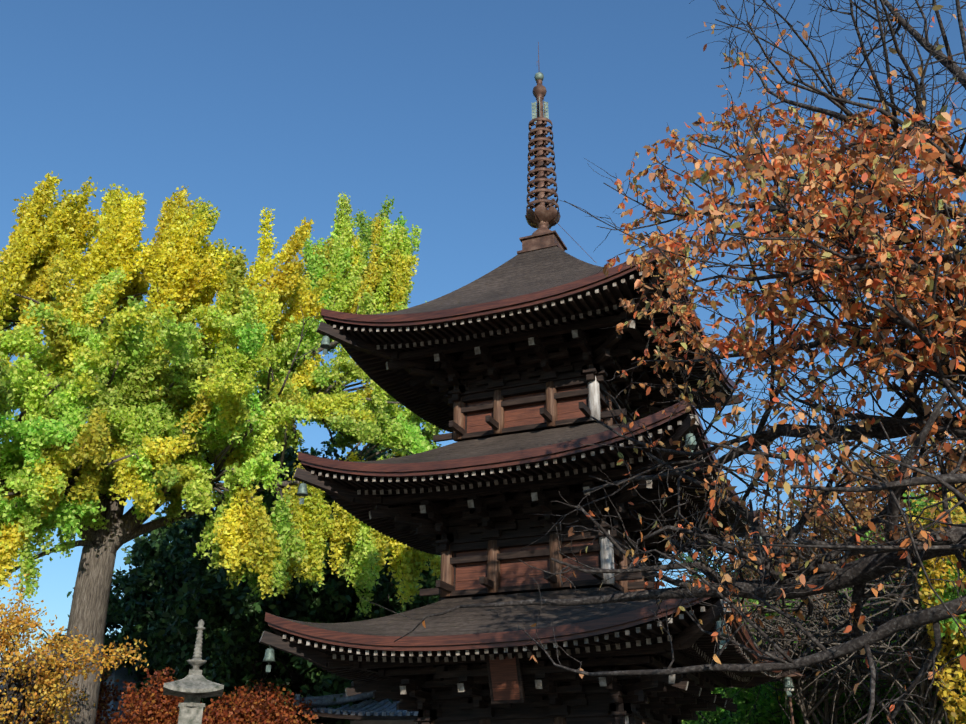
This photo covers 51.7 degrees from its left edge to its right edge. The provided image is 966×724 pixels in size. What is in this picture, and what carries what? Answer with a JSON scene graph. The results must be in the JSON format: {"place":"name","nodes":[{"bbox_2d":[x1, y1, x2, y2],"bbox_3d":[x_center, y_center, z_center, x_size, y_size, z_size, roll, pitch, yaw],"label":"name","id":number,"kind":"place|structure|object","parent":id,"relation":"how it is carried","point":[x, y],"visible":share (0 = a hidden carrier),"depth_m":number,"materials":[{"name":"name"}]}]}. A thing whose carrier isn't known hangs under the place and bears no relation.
{"place":"outdoors","nodes":[
{"label":"outdoors","id":0,"kind":"place"},
{"bbox_2d":[163,619,223,723],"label":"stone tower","id":1,"kind":"structure","parent":0,"point":[193,687],"depth_m":13.58,"materials":[{"name":"grey stone"}]},
{"bbox_2d":[0,0,965,668],"label":"sky","id":2,"kind":"structure","parent":0,"point":[286,107],"materials":[{"name":"blue"}]},
{"label":"ground","id":3,"kind":"structure","parent":0,"visible":0},
{"bbox_2d":[0,661,129,723],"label":"bush","id":4,"kind":"object","parent":3,"relation":"on","point":[106,699],"visible":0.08,"depth_m":34.88,"materials":[{"name":"orange plant"}]},
{"bbox_2d":[0,570,148,723],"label":"shrub","id":5,"kind":"object","parent":3,"relation":"on","point":[11,628],"visible":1,"depth_m":22.64,"materials":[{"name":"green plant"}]},
{"bbox_2d":[40,512,218,704],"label":"evergreen","id":6,"kind":"object","parent":3,"relation":"on","point":[144,550],"visible":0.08,"depth_m":47.00,"materials":[{"name":"green plant"}]},
{"bbox_2d":[96,667,232,723],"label":"bush","id":7,"kind":"object","parent":3,"relation":"on","point":[152,705],"visible":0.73,"depth_m":30.16,"materials":[{"name":"red plant"}]},
{"bbox_2d":[104,451,285,708],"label":"evergreen","id":8,"kind":"object","parent":3,"relation":"on","point":[152,621],"visible":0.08,"depth_m":43.54,"materials":[{"name":"green plant"}]},
{"bbox_2d":[0,171,444,723],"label":"ginkgo tree","id":9,"kind":"object","parent":3,"relation":"on","point":[151,432],"visible":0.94,"depth_m":29.04,"materials":[{"name":"yellow plant"}]},
{"bbox_2d":[128,442,398,723],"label":"evergreen","id":10,"kind":"object","parent":3,"relation":"on","point":[233,652],"visible":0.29,"depth_m":35.87,"materials":[{"name":"green plant"}]},
{"bbox_2d":[205,679,322,723],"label":"bush","id":11,"kind":"object","parent":3,"relation":"on","point":[248,707],"visible":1,"depth_m":30.72,"materials":[{"name":"red plant"}]},
{"bbox_2d":[185,432,385,688],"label":"evergreen","id":12,"kind":"object","parent":3,"relation":"on","point":[313,452],"visible":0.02,"depth_m":45.88,"materials":[{"name":"green plant"}]},
{"bbox_2d":[246,442,440,723],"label":"evergreen","id":13,"kind":"object","parent":3,"relation":"on","point":[329,592],"visible":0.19,"depth_m":35.25,"materials":[{"name":"green plant"}]},
{"bbox_2d":[294,690,417,723],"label":"tiled hall","id":14,"kind":"structure","parent":3,"relation":"on","point":[386,710],"depth_m":32.54,"materials":[{"name":"tile"}]},
{"bbox_2d":[330,444,411,597],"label":"evergreen","id":15,"kind":"object","parent":3,"relation":"on","point":[389,451],"depth_m":43.89,"materials":[{"name":"green plant"}]},
{"bbox_2d":[259,42,795,723],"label":"pagoda","id":16,"kind":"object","parent":3,"relation":"on","point":[505,372],"visible":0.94,"depth_m":19.26,"materials":[{"name":"brown wood"}]},
{"bbox_2d":[362,0,965,723],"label":"cherry tree","id":17,"kind":"object","parent":3,"relation":"on","point":[884,172],"visible":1,"depth_m":9.65,"materials":[{"name":"orange plant"}]},
{"bbox_2d":[687,687,759,723],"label":"shrub","id":18,"kind":"object","parent":3,"relation":"on","point":[727,720],"visible":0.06,"depth_m":31.74,"materials":[{"name":"green plant"}]},
{"bbox_2d":[678,541,789,716],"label":"evergreen","id":19,"kind":"object","parent":3,"relation":"on","point":[685,556],"depth_m":54.90,"materials":[{"name":"green plant"}]},
{"bbox_2d":[677,524,867,634],"bbox_3d":[12.292,12.684,40.138,11.226,14.037,11.522,-9,-26,21],"label":"brown tree","id":20,"kind":"object","parent":3,"relation":"on","point":[748,572],"visible":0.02,"depth_m":39.63,"materials":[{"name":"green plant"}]},
{"bbox_2d":[682,669,871,723],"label":"shrub","id":21,"kind":"object","parent":3,"relation":"on","point":[701,715],"visible":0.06,"depth_m":26.55,"materials":[{"name":"green plant"}]},
{"bbox_2d":[777,670,806,723],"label":"lamp post","id":22,"kind":"object","parent":3,"relation":"on","point":[797,674],"visible":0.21,"depth_m":22.51,"materials":[{"name":"grey stone"}]},
{"bbox_2d":[674,532,959,723],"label":"bare shrub","id":23,"kind":"object","parent":3,"relation":"on","point":[804,703],"visible":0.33,"depth_m":23.26,"materials":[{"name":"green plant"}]},
{"bbox_2d":[698,622,936,723],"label":"shrub","id":24,"kind":"object","parent":3,"relation":"on","point":[718,719],"visible":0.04,"depth_m":30.63,"materials":[{"name":"green plant"}]},
{"bbox_2d":[708,616,965,723],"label":"shrub","id":25,"kind":"object","parent":3,"relation":"on","point":[742,702],"visible":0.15,"depth_m":24.94,"materials":[{"name":"green plant"}]},
{"bbox_2d":[717,485,965,723],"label":"yellow tree","id":26,"kind":"object","parent":3,"relation":"on","point":[945,685],"visible":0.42,"depth_m":20.50,"materials":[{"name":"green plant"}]},
{"bbox_2d":[742,445,965,649],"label":"brown tree","id":27,"kind":"object","parent":3,"relation":"on","point":[843,521],"visible":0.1,"depth_m":35.76,"materials":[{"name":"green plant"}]},
{"bbox_2d":[805,392,965,635],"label":"brown tree","id":28,"kind":"object","parent":3,"relation":"on","point":[961,489],"visible":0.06,"depth_m":34.01,"materials":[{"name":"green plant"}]},
{"bbox_2d":[806,487,965,723],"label":"yellow tree","id":29,"kind":"object","parent":3,"relation":"on","point":[953,624],"visible":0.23,"depth_m":20.69,"materials":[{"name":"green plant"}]},
{"bbox_2d":[831,635,943,723],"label":"shrub","id":30,"kind":"object","parent":3,"relation":"on","point":[890,695],"visible":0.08,"depth_m":24.49,"materials":[{"name":"green plant"}]}
]}

